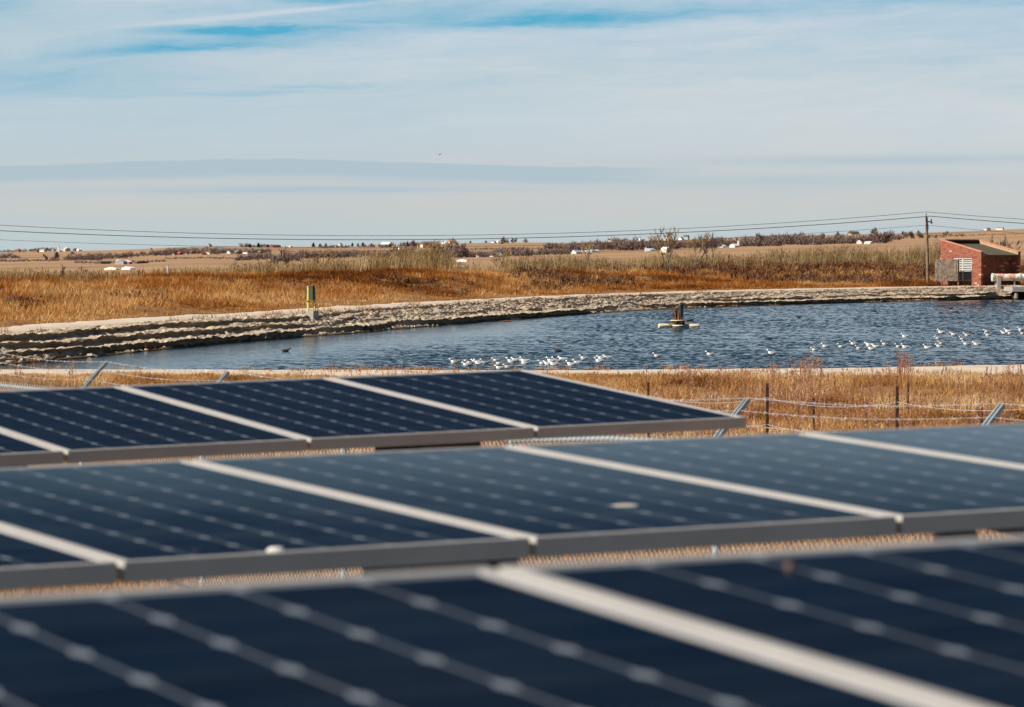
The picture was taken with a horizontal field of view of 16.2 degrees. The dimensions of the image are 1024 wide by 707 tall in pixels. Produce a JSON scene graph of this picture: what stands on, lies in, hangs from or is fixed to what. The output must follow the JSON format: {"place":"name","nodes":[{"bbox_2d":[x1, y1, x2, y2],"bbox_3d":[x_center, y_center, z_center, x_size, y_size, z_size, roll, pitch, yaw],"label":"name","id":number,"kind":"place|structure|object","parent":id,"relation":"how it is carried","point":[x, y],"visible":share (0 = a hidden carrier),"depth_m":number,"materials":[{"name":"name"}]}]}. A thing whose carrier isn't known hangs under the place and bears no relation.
{"place":"outdoors","nodes":[
{"label":"outdoors","id":0,"kind":"place"},
{"bbox_2d":[0,283,1022,364],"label":"bank","id":1,"kind":"structure","parent":0,"point":[73,342],"depth_m":189.47,"materials":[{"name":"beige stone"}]},
{"bbox_2d":[305,286,318,319],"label":"control box","id":2,"kind":"object","parent":1,"relation":"on","point":[310,294],"visible":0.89,"depth_m":179.12,"materials":[{"name":"metal"}]},
{"bbox_2d":[311,302,344,331],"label":"cable","id":3,"kind":"object","parent":1,"relation":"on","point":[326,317],"visible":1,"depth_m":178.84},
{"bbox_2d":[0,289,1003,363],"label":"stones","id":4,"kind":"object","parent":1,"relation":"on","point":[188,344],"visible":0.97,"depth_m":168.00,"materials":[{"name":"grey stone"}]},
{"bbox_2d":[991,273,1023,288],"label":"water pipe","id":5,"kind":"object","parent":1,"relation":"on","point":[997,278],"visible":0.98,"depth_m":294.83,"materials":[{"name":"metal"}]},
{"bbox_2d":[1004,286,1023,298],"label":"concrete headwall","id":6,"kind":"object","parent":1,"relation":"on","point":[1017,292],"visible":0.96,"depth_m":291.57,"materials":[{"name":"concrete"}]},
{"bbox_2d":[0,299,1023,369],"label":"water","id":7,"kind":"structure","parent":0,"point":[731,336],"depth_m":160.49,"materials":[{"name":"blue liquid"}]},
{"bbox_2d":[473,359,485,363],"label":"gull","id":8,"kind":"object","parent":7,"relation":"on","point":[478,362],"visible":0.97,"depth_m":132.66,"materials":[{"name":"white"}]},
{"bbox_2d":[506,357,518,361],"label":"gull","id":9,"kind":"object","parent":7,"relation":"on","point":[511,360],"visible":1,"depth_m":134.67,"materials":[{"name":"white"}]},
{"bbox_2d":[548,361,561,364],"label":"gull","id":10,"kind":"object","parent":7,"relation":"on","point":[554,363],"visible":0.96,"depth_m":131.42,"materials":[{"name":"white"}]},
{"bbox_2d":[566,360,578,364],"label":"gull","id":11,"kind":"object","parent":7,"relation":"on","point":[571,363],"visible":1,"depth_m":131.42,"materials":[{"name":"white"}]},
{"bbox_2d":[658,304,699,326],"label":"floating aerator","id":12,"kind":"object","parent":7,"relation":"on","point":[677,316],"visible":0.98,"depth_m":191.87,"materials":[{"name":"white metal"}]},
{"bbox_2d":[0,229,1023,595],"bbox_3d":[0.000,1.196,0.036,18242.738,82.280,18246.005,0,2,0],"label":"ground","id":13,"kind":"structure","parent":0,"point":[180,261],"depth_m":799.73,"materials":[{"name":"brown plant"}]},
{"bbox_2d":[50,251,59,259],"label":"bare tree","id":14,"kind":"object","parent":13,"relation":"on","point":[56,255],"visible":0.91,"depth_m":2231.31,"materials":[{"name":"brown plant"}]},
{"bbox_2d":[95,261,110,263],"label":"shed","id":15,"kind":"structure","parent":13,"relation":"on","point":[102,262],"depth_m":1433.09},
{"bbox_2d":[104,267,118,269],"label":"shed","id":16,"kind":"structure","parent":13,"relation":"on","point":[112,268],"depth_m":862.92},
{"bbox_2d":[115,260,126,264],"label":"barn","id":17,"kind":"structure","parent":13,"relation":"on","point":[117,262],"depth_m":1244.08,"materials":[{"name":"white"}]},
{"bbox_2d":[122,266,135,269],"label":"shed","id":18,"kind":"structure","parent":13,"relation":"on","point":[127,267],"depth_m":855.76,"materials":[{"name":"white metal"}]},
{"bbox_2d":[0,442,480,571],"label":"panel rack","id":19,"kind":"object","parent":13,"relation":"on","point":[438,446],"visible":0.04,"depth_m":15.06,"materials":[{"name":"grey metal"}]},
{"bbox_2d":[0,430,63,466],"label":"solar panel","id":20,"kind":"object","parent":19,"relation":"on","point":[15,450],"visible":1,"depth_m":13.57,"materials":[{"name":"glass"}]},
{"bbox_2d":[0,386,306,462],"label":"solar panel","id":21,"kind":"object","parent":19,"relation":"on","point":[95,424],"visible":1,"depth_m":14.35,"materials":[{"name":"glass"}]},
{"bbox_2d":[120,377,533,450],"bbox_3d":[-0.814,0.244,15.164,0.994,0.046,1.956,-2,7,-28],"label":"solar panel","id":22,"kind":"object","parent":19,"relation":"on","point":[324,413],"visible":0.87,"depth_m":14.94,"materials":[{"name":"glass"}]},
{"bbox_2d":[329,369,745,438],"bbox_3d":[0.075,0.210,15.645,0.994,0.048,1.956,-2,7,-28],"label":"solar panel","id":23,"kind":"object","parent":19,"relation":"on","point":[544,406],"visible":0.87,"depth_m":15.42,"materials":[{"name":"glass"}]},
{"bbox_2d":[266,249,284,267],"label":"bare tree","id":24,"kind":"object","parent":13,"relation":"on","point":[271,260],"visible":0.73,"depth_m":291.62,"materials":[{"name":"brown plant"}]},
{"bbox_2d":[270,245,280,247],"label":"house","id":25,"kind":"structure","parent":13,"relation":"on","point":[274,246],"depth_m":4273.49,"materials":[{"name":"brown"}]},
{"bbox_2d":[279,245,290,264],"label":"bare tree","id":26,"kind":"object","parent":13,"relation":"on","point":[287,260],"visible":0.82,"depth_m":289.57,"materials":[{"name":"brown plant"}]},
{"bbox_2d":[312,249,336,265],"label":"bare tree","id":27,"kind":"object","parent":13,"relation":"on","point":[318,257],"visible":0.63,"depth_m":285.03,"materials":[{"name":"brown plant"}]},
{"bbox_2d":[381,242,390,246],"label":"barn","id":28,"kind":"structure","parent":13,"relation":"on","point":[387,243],"depth_m":4089.48,"materials":[{"name":"white"}]},
{"bbox_2d":[390,242,416,267],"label":"bare tree","id":29,"kind":"object","parent":13,"relation":"on","point":[396,249],"visible":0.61,"depth_m":299.71,"materials":[{"name":"brown plant"}]},
{"bbox_2d":[420,241,425,247],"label":"house","id":30,"kind":"structure","parent":13,"relation":"on","point":[422,244],"depth_m":3496.45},
{"bbox_2d":[419,240,448,259],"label":"bare tree","id":31,"kind":"object","parent":13,"relation":"on","point":[433,249],"visible":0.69,"depth_m":304.77,"materials":[{"name":"brown plant"}]},
{"bbox_2d":[434,238,460,266],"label":"bare tree","id":32,"kind":"object","parent":13,"relation":"on","point":[450,241],"visible":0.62,"depth_m":309.89,"materials":[{"name":"brown plant"}]},
{"bbox_2d":[491,250,508,270],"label":"bare tree","id":33,"kind":"object","parent":13,"relation":"on","point":[502,255],"visible":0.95,"depth_m":318.00,"materials":[{"name":"brown plant"}]},
{"bbox_2d":[0,231,1015,263],"bbox_3d":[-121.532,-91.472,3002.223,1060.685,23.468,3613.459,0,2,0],"label":"woods","id":34,"kind":"object","parent":13,"relation":"on","point":[617,243],"visible":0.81,"depth_m":2205.62,"materials":[{"name":"brown plant"}]},
{"bbox_2d":[0,260,1023,326],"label":"grass","id":35,"kind":"structure","parent":13,"relation":"on","point":[156,281],"depth_m":226.16,"materials":[{"name":"brown plant"}]},
{"bbox_2d":[0,360,1023,595],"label":"grass","id":36,"kind":"structure","parent":13,"relation":"on","point":[928,378],"depth_m":77.84,"materials":[{"name":"brown plant"}]},
{"bbox_2d":[0,239,1023,282],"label":"willow thicket","id":37,"kind":"object","parent":13,"relation":"on","point":[436,262],"visible":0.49,"depth_m":319.14,"materials":[{"name":"brown plant"}]},
{"bbox_2d":[0,258,1023,309],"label":"brush","id":38,"kind":"object","parent":13,"relation":"on","point":[807,268],"visible":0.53,"depth_m":322.65,"materials":[{"name":"brown plant"}]},
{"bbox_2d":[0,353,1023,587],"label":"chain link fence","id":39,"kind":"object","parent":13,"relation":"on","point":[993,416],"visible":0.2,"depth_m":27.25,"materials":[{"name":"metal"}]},
{"bbox_2d":[14,350,1023,465],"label":"weeds","id":40,"kind":"object","parent":13,"relation":"on","point":[901,365],"visible":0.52,"depth_m":72.41,"materials":[{"name":"brown plant"}]},
{"bbox_2d":[571,250,581,253],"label":"house","id":41,"kind":"structure","parent":13,"relation":"on","point":[576,252],"depth_m":1756.98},
{"bbox_2d":[581,242,596,269],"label":"bare tree","id":42,"kind":"object","parent":13,"relation":"on","point":[590,245],"visible":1,"depth_m":321.95,"materials":[{"name":"brown plant"}]},
{"bbox_2d":[648,225,680,270],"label":"bare tree","id":43,"kind":"object","parent":13,"relation":"on","point":[669,242],"visible":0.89,"depth_m":324.97,"materials":[{"name":"brown plant"}]},
{"bbox_2d":[660,247,671,252],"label":"house","id":44,"kind":"structure","parent":13,"relation":"on","point":[665,250],"depth_m":1641.66,"materials":[{"name":"white"}]},
{"bbox_2d":[363,528,1023,573],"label":"panel rack","id":45,"kind":"object","parent":13,"relation":"on","point":[493,564],"visible":0.07,"depth_m":9.07,"materials":[{"name":"grey metal"}]},
{"bbox_2d":[0,527,116,590],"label":"solar panel","id":46,"kind":"object","parent":45,"relation":"on","point":[28,562],"visible":1,"depth_m":7.71,"materials":[{"name":"glass"}]},
{"bbox_2d":[166,580,187,584],"bbox_3d":[-0.907,0.592,9.218,0.171,0.065,1.248,-1,2,-30],"label":"loose cable","id":47,"kind":"object","parent":45,"relation":"hanging from","point":[174,582],"visible":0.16,"depth_m":9.11,"materials":[{"name":"grey"}]},
{"bbox_2d":[0,460,528,582],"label":"solar panel","id":48,"kind":"object","parent":45,"relation":"on","point":[148,521],"visible":1,"depth_m":8.43,"materials":[{"name":"glass"}]},
{"bbox_2d":[266,547,284,550],"bbox_3d":[-0.521,0.431,7.935,0.049,0.008,0.020,-2,4,-29],"label":"bird dropping","id":49,"kind":"object","parent":48,"relation":"on","point":[276,549],"visible":1,"depth_m":7.93,"materials":[{"name":"white"}]},
{"bbox_2d":[191,446,895,557],"bbox_3d":[0.021,0.366,9.309,0.994,0.046,1.956,-2,5,-29],"label":"solar panel","id":50,"kind":"object","parent":45,"relation":"on","point":[549,505],"visible":0.87,"depth_m":9.02,"materials":[{"name":"glass"}]},
{"bbox_2d":[612,504,636,506],"bbox_3d":[0.280,0.375,8.905,0.067,0.004,0.059,0,2,-9],"label":"bird dropping","id":51,"kind":"object","parent":50,"relation":"on","point":[625,505],"visible":1,"depth_m":8.89,"materials":[{"name":"white"}]},
{"bbox_2d":[513,433,1023,534],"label":"solar panel","id":52,"kind":"object","parent":45,"relation":"on","point":[917,492],"visible":0.83,"depth_m":9.74,"materials":[{"name":"glass"}]},
{"bbox_2d":[806,423,1023,466],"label":"solar panel","id":53,"kind":"object","parent":45,"relation":"on","point":[1001,443],"visible":0.59,"depth_m":10.73,"materials":[{"name":"glass"}]},
{"bbox_2d":[685,231,710,267],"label":"bare tree","id":54,"kind":"object","parent":13,"relation":"on","point":[704,240],"visible":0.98,"depth_m":329.79,"materials":[{"name":"brown plant"}]},
{"bbox_2d":[698,230,718,268],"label":"bare tree","id":55,"kind":"object","parent":13,"relation":"on","point":[708,243],"visible":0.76,"depth_m":334.95,"materials":[{"name":"brown plant"}]},
{"bbox_2d":[729,244,739,247],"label":"house","id":56,"kind":"structure","parent":13,"relation":"on","point":[734,245],"depth_m":2231.82,"materials":[{"name":"white"}]},
{"bbox_2d":[782,235,797,244],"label":"bare tree","id":57,"kind":"object","parent":13,"relation":"on","point":[786,237],"visible":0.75,"depth_m":2269.36,"materials":[{"name":"brown plant"}]},
{"bbox_2d":[814,233,827,241],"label":"bare tree","id":58,"kind":"object","parent":13,"relation":"on","point":[823,235],"visible":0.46,"depth_m":2236.34,"materials":[{"name":"brown plant"}]},
{"bbox_2d":[647,382,1019,436],"bbox_3d":[4.235,0.938,60.563,7.871,1.798,27.056,0,2,0],"label":"wire fence","id":59,"kind":"object","parent":13,"relation":"on","point":[897,402],"visible":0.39,"depth_m":54.03,"materials":[{"name":"grey metal"}]},
{"bbox_2d":[835,232,844,243],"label":"bare tree","id":60,"kind":"object","parent":13,"relation":"on","point":[838,234],"visible":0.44,"depth_m":2236.38,"materials":[{"name":"brown plant"}]},
{"bbox_2d":[848,231,859,234],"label":"house","id":61,"kind":"structure","parent":13,"relation":"on","point":[853,232],"depth_m":4600.59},
{"bbox_2d":[867,227,894,242],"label":"bare tree","id":62,"kind":"object","parent":13,"relation":"on","point":[874,232],"visible":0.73,"depth_m":2146.11,"materials":[{"name":"brown plant"}]},
{"bbox_2d":[880,232,890,242],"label":"bare tree","id":63,"kind":"object","parent":13,"relation":"on","point":[884,237],"visible":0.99,"depth_m":2109.62,"materials":[{"name":"brown plant"}]},
{"bbox_2d":[900,231,908,238],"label":"bare tree","id":64,"kind":"object","parent":13,"relation":"on","point":[906,235],"visible":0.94,"depth_m":2833.26,"materials":[{"name":"brown plant"}]},
{"bbox_2d":[908,231,914,238],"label":"bare tree","id":65,"kind":"object","parent":13,"relation":"on","point":[911,234],"visible":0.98,"depth_m":2800.61,"materials":[{"name":"brown plant"}]},
{"bbox_2d":[916,230,923,237],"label":"bare tree","id":66,"kind":"object","parent":13,"relation":"on","point":[919,235],"visible":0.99,"depth_m":2842.31,"materials":[{"name":"brown plant"}]},
{"bbox_2d":[925,213,932,282],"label":"power pole","id":67,"kind":"object","parent":13,"relation":"on","point":[927,254],"visible":0.91,"depth_m":307.78,"materials":[{"name":"brown wood"}]},
{"bbox_2d":[3,212,1014,235],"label":"power line","id":68,"kind":"object","parent":67,"relation":"attached to","point":[492,234],"visible":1,"depth_m":296.59,"materials":[{"name":"metal"}]},
{"bbox_2d":[0,216,1023,239],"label":"power line","id":69,"kind":"object","parent":67,"relation":"attached to","point":[497,238],"visible":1,"depth_m":297.57,"materials":[{"name":"metal"}]},
{"bbox_2d":[14,225,1023,247],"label":"power line","id":70,"kind":"object","parent":67,"relation":"attached to","point":[486,246],"visible":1,"depth_m":296.00,"materials":[{"name":"metal"}]},
{"bbox_2d":[935,259,958,285],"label":"plank screen","id":71,"kind":"object","parent":13,"relation":"on","point":[947,270],"visible":0.98,"depth_m":299.50,"materials":[{"name":"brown wood"}]},
{"bbox_2d":[941,231,952,236],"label":"bare tree","id":72,"kind":"object","parent":13,"relation":"on","point":[944,234],"visible":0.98,"depth_m":2868.09,"materials":[{"name":"brown plant"}]},
{"bbox_2d":[940,239,1020,285],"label":"pump house","id":73,"kind":"structure","parent":13,"relation":"on","point":[981,261],"depth_m":300.19,"materials":[{"name":"brick"}]},
{"bbox_2d":[954,258,971,280],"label":"louver door","id":74,"kind":"structure","parent":73,"relation":"in","point":[962,260],"depth_m":299.64,"materials":[{"name":"white metal"}]},
{"bbox_2d":[954,281,971,285],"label":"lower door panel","id":75,"kind":"structure","parent":73,"relation":"in","point":[968,283],"depth_m":299.64,"materials":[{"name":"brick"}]},
{"bbox_2d":[989,235,1012,245],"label":"bare tree","id":76,"kind":"object","parent":13,"relation":"on","point":[1000,241],"visible":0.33,"depth_m":351.59,"materials":[{"name":"brown plant"}]},
{"bbox_2d":[997,239,1022,249],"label":"bare tree","id":77,"kind":"object","parent":13,"relation":"on","point":[1008,245],"visible":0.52,"depth_m":349.47,"materials":[{"name":"brown plant"}]},
{"bbox_2d":[0,364,1023,375],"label":"berm path","id":78,"kind":"structure","parent":0,"point":[979,368],"depth_m":90.00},
{"bbox_2d":[0,285,1023,331],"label":"path","id":79,"kind":"structure","parent":0,"point":[79,324],"depth_m":184.63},
{"bbox_2d":[0,0,1023,251],"label":"sky","id":80,"kind":"structure","parent":0,"point":[275,119],"materials":[{"name":"blue"}]},
{"bbox_2d":[785,562,793,567],"bbox_3d":[0.333,0.254,4.325,0.012,0.006,0.011,-2,6,-29],"label":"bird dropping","id":81,"kind":"object","parent":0,"point":[789,565],"visible":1,"depth_m":4.32,"materials":[{"name":"grey"}]},
{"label":"panel rack","id":82,"kind":"object","parent":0,"visible":0},
{"bbox_2d":[0,567,948,706],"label":"solar panel","id":83,"kind":"object","parent":82,"relation":"on","point":[477,637],"visible":1,"depth_m":3.68,"materials":[{"name":"glass"}]},
{"bbox_2d":[499,535,1023,706],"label":"solar panel","id":84,"kind":"object","parent":82,"relation":"on","point":[940,621],"visible":0.65,"depth_m":4.07,"materials":[{"name":"glass"}]}
]}

